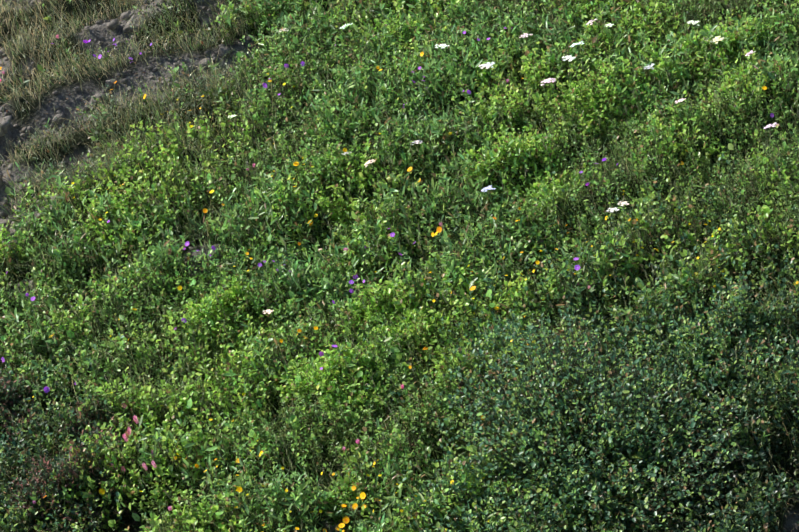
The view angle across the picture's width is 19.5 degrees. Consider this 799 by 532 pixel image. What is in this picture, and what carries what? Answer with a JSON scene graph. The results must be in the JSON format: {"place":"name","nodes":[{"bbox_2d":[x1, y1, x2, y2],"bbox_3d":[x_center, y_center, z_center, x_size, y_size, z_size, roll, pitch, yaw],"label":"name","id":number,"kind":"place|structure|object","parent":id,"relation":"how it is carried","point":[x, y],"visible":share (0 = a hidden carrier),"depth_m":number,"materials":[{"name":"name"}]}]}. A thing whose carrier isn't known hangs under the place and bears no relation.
{"place":"outdoors","nodes":[
{"label":"outdoors","id":0,"kind":"place"},
{"bbox_2d":[0,0,798,531],"bbox_3d":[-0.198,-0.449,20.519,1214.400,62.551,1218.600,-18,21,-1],"label":"terrain","id":1,"kind":"structure","parent":0,"point":[140,66],"depth_m":21.09,"materials":[{"name":"soil"}]},
{"bbox_2d":[0,0,798,531],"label":"grass tufts","id":2,"kind":"object","parent":1,"relation":"on","point":[126,120],"visible":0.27,"depth_m":20.06,"materials":[{"name":"green plant"}]},
{"bbox_2d":[0,0,798,531],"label":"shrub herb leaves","id":3,"kind":"object","parent":1,"relation":"on","point":[320,280],"visible":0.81,"depth_m":19.02,"materials":[{"name":"green plant"}]},
{"bbox_2d":[0,0,798,531],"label":"leaves","id":4,"kind":"object","parent":1,"relation":"on","point":[506,382],"visible":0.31,"depth_m":18.81,"materials":[{"name":"green plant"}]},
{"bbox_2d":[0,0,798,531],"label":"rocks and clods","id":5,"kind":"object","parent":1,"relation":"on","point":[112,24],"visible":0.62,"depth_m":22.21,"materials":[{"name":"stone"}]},
{"bbox_2d":[0,12,798,531],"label":"wild flowers","id":6,"kind":"object","parent":1,"relation":"on","point":[438,230],"visible":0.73,"depth_m":19.28,"materials":[{"name":"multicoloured plant"}]}
]}

